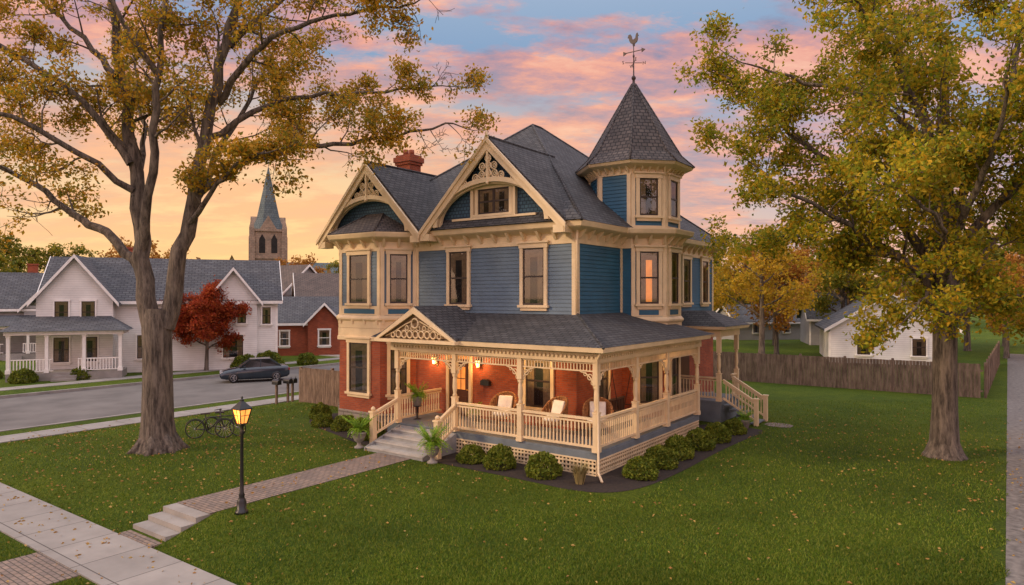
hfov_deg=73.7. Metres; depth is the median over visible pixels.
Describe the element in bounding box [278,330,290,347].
window
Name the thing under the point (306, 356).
shrub
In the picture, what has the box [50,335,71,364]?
window
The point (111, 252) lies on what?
tree
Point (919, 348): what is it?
window
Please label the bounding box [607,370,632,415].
porch swing
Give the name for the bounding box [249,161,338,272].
church
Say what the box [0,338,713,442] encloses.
pavement
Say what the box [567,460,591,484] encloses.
ornamental grass
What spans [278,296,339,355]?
brick cottage
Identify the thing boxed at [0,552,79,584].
front path
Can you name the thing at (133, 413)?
kerb
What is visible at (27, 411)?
road
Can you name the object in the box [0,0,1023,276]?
sky
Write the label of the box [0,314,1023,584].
ground
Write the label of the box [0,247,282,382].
farmhouse
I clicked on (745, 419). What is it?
potted fern
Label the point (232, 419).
bicycle
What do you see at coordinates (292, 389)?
mailbox
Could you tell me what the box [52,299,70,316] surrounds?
window
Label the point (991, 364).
wooden fence
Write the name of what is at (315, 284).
brick house
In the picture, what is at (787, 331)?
window
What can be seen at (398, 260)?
window
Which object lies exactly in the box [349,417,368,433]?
shrub
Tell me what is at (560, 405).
wicker chair
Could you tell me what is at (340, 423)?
shrub
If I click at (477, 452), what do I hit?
shrub
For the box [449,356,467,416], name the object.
door
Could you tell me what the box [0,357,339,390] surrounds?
pavement
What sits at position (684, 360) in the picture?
door
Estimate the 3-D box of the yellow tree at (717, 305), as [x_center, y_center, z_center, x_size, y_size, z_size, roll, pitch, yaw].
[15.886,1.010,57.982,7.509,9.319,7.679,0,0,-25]
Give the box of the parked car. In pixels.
[219,357,289,382]
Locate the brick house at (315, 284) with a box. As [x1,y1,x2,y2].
[291,273,338,295]
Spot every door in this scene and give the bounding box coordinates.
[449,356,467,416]
[681,356,688,392]
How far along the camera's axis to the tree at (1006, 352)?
57.78 m
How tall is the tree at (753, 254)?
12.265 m
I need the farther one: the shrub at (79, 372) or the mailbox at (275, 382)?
the shrub at (79, 372)
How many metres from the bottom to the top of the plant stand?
0.500 m
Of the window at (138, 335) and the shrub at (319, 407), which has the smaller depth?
the shrub at (319, 407)
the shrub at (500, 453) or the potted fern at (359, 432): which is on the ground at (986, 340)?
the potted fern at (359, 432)
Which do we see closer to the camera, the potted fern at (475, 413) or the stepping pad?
the potted fern at (475, 413)
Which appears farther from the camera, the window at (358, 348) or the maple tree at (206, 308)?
the maple tree at (206, 308)
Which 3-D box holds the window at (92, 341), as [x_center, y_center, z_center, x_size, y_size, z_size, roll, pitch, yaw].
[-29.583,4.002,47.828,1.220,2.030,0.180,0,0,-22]
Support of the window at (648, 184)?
in the victorian house at (534, 268)
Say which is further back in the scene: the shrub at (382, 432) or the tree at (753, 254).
the tree at (753, 254)
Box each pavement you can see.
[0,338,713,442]
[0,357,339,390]
[0,482,235,584]
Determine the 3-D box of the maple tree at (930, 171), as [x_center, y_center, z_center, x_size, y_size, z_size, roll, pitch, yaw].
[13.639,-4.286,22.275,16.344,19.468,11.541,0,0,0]
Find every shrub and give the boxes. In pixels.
[6,367,38,383]
[70,366,91,379]
[229,353,254,367]
[256,350,285,363]
[297,352,318,364]
[308,402,332,418]
[310,413,333,427]
[330,414,353,431]
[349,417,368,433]
[364,421,386,440]
[455,443,485,464]
[482,443,516,470]
[524,451,562,479]
[622,455,659,480]
[644,444,678,469]
[661,434,694,460]
[686,427,715,450]
[704,422,731,443]
[725,418,747,434]
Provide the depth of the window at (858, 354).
53.40 m
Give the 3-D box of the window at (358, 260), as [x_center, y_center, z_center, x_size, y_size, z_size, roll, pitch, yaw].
[-6.215,-0.557,27.614,1.530,2.380,0.190,0,0,36]
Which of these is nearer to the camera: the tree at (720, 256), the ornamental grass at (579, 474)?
the ornamental grass at (579, 474)
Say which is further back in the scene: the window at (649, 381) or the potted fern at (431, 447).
the window at (649, 381)
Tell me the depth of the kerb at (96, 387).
42.44 m
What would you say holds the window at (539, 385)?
in the victorian house at (534, 268)
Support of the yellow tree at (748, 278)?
on the ground at (986, 340)
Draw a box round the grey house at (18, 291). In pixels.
[0,263,43,360]
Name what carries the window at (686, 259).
in the victorian house at (534, 268)
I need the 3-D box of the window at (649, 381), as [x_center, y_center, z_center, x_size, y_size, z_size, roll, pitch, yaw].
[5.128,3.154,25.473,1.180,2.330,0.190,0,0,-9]
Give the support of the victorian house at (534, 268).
on the ground at (986, 340)
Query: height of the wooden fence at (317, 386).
1.847 m
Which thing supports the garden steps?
on the ground at (986, 340)
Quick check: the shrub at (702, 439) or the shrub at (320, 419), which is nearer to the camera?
the shrub at (702, 439)
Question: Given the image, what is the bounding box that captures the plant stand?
[413,405,421,419]
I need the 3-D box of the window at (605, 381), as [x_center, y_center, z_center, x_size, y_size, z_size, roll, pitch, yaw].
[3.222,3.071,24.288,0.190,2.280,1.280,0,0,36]
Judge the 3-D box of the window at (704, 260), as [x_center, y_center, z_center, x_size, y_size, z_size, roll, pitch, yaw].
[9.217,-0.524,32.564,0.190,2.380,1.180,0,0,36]
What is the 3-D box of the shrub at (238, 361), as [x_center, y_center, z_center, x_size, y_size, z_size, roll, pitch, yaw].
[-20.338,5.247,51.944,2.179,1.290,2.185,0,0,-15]
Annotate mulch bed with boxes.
[309,413,386,444]
[437,424,762,492]
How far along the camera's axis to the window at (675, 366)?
26.28 m
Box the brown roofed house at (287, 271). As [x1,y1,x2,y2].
[280,264,316,295]
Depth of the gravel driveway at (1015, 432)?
20.30 m
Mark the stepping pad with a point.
(772, 424)
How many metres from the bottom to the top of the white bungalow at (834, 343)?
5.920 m
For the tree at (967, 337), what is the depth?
65.38 m
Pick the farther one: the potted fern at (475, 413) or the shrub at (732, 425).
the shrub at (732, 425)
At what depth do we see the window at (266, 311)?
53.36 m
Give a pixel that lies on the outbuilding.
(751, 332)
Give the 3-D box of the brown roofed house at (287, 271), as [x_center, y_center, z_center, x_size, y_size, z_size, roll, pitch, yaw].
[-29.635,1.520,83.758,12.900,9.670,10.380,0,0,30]
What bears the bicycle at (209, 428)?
on the ground at (986, 340)
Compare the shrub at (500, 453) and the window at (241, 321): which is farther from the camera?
the window at (241, 321)
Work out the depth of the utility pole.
67.90 m
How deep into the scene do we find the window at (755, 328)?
82.60 m
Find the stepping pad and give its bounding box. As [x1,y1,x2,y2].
[765,423,792,426]
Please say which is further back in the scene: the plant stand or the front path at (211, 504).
the plant stand
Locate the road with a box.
[0,365,339,429]
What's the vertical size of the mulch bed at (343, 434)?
0.001 m
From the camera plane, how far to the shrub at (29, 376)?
43.56 m
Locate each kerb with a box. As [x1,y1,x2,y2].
[0,362,339,398]
[0,391,298,431]
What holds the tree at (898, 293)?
on the ground at (986, 340)
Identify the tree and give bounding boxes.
[0,0,501,455]
[0,232,21,271]
[0,238,40,271]
[0,241,98,272]
[98,235,188,258]
[161,274,252,370]
[274,252,326,272]
[323,258,338,272]
[672,0,1023,460]
[711,227,742,306]
[713,223,830,353]
[713,255,746,310]
[728,238,820,344]
[733,243,827,354]
[792,237,895,318]
[806,241,909,299]
[905,226,1023,350]
[967,249,1023,357]
[985,233,1023,345]
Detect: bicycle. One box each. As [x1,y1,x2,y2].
[185,408,234,438]
[205,406,245,435]
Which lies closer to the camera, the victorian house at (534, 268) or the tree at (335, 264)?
the victorian house at (534, 268)
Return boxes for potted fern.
[339,411,377,448]
[404,382,428,405]
[415,421,452,463]
[466,402,485,421]
[736,409,753,428]
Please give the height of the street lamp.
2.825 m
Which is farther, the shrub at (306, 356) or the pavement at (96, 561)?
the shrub at (306, 356)
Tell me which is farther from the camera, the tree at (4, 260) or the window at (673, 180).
the tree at (4, 260)
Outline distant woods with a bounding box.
[3,254,1012,322]
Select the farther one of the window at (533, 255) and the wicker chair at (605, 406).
the window at (533, 255)
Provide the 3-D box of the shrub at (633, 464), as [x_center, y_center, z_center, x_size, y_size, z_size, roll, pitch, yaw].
[3.717,5.016,19.731,1.055,0.660,1.162,0,-1,-43]
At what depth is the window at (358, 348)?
27.60 m
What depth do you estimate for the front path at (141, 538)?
15.75 m
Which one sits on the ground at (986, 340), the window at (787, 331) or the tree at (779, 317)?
the tree at (779, 317)
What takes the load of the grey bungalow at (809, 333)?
on the ground at (986, 340)
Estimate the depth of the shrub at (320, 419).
27.27 m
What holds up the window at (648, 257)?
in the victorian house at (534, 268)
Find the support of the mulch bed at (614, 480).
on the ground at (986, 340)
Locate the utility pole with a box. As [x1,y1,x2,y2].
[847,268,849,304]
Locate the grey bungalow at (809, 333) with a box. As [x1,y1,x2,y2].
[796,292,907,344]
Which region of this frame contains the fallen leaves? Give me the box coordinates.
[0,405,1023,584]
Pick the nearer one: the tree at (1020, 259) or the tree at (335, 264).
the tree at (1020, 259)
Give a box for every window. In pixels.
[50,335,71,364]
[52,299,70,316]
[79,299,96,316]
[79,335,99,363]
[135,333,141,360]
[221,333,244,359]
[235,303,247,325]
[260,306,272,326]
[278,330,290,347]
[317,328,331,347]
[344,248,371,307]
[344,337,371,398]
[384,248,412,307]
[385,342,409,399]
[443,245,471,309]
[472,184,511,217]
[516,240,549,310]
[522,360,554,411]
[594,363,609,401]
[634,171,664,220]
[634,245,664,308]
[637,355,661,408]
[668,173,681,223]
[668,246,682,308]
[669,357,680,398]
[681,253,693,306]
[700,256,710,306]
[752,324,758,333]
[782,324,790,333]
[855,339,872,356]
[910,337,928,358]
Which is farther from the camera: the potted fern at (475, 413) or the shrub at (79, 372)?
the shrub at (79, 372)
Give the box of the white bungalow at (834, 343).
[814,293,962,364]
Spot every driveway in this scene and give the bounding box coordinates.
[319,354,339,356]
[1006,354,1023,584]
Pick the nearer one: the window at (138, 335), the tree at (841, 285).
the window at (138, 335)
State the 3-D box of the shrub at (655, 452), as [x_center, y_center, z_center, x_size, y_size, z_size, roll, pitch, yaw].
[4.566,4.992,20.951,1.159,0.722,1.185,0,0,-28]
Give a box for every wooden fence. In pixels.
[299,366,339,406]
[713,351,982,397]
[984,341,999,397]
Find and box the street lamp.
[231,396,252,514]
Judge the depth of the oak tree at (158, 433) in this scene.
23.05 m
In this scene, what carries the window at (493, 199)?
in the victorian house at (534, 268)
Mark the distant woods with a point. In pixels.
(743, 301)
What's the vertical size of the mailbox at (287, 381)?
1.320 m
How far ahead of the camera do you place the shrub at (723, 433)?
24.34 m
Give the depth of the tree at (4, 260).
75.36 m
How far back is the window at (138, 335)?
50.05 m
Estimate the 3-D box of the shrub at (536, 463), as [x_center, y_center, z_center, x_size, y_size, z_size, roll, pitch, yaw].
[0.876,4.963,19.850,1.147,0.769,1.173,0,0,31]
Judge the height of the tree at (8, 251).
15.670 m
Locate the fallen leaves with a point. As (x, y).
(670, 567)
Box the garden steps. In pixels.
[133,503,209,541]
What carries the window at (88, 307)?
in the farmhouse
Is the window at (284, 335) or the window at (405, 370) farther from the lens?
the window at (284, 335)
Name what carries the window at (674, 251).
in the victorian house at (534, 268)
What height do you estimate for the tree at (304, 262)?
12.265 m
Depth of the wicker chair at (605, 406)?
22.09 m
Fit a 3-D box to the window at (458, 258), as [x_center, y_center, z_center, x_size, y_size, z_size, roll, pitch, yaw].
[-2.049,-0.563,25.946,1.330,2.430,0.190,0,0,36]
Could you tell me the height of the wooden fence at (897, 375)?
1.830 m
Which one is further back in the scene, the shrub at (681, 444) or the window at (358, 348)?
the window at (358, 348)
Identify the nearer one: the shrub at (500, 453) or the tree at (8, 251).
the shrub at (500, 453)
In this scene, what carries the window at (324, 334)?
in the brick cottage
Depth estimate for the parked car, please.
45.58 m
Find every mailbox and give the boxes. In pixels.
[272,378,281,403]
[283,378,292,402]
[290,376,296,401]
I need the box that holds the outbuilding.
[714,304,799,339]
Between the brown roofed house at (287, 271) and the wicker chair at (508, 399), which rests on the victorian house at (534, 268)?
the wicker chair at (508, 399)
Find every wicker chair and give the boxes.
[487,391,516,429]
[537,396,569,434]
[582,397,613,438]
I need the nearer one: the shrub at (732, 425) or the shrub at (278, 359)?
the shrub at (732, 425)
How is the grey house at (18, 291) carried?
on the ground at (986, 340)
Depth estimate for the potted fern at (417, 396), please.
25.05 m
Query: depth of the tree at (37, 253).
81.44 m
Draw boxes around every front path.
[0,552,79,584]
[121,530,161,547]
[177,453,409,514]
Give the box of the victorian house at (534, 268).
[316,33,768,482]
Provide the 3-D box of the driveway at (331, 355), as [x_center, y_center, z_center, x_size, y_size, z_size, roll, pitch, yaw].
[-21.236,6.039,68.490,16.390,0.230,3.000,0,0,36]
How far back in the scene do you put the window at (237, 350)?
52.12 m

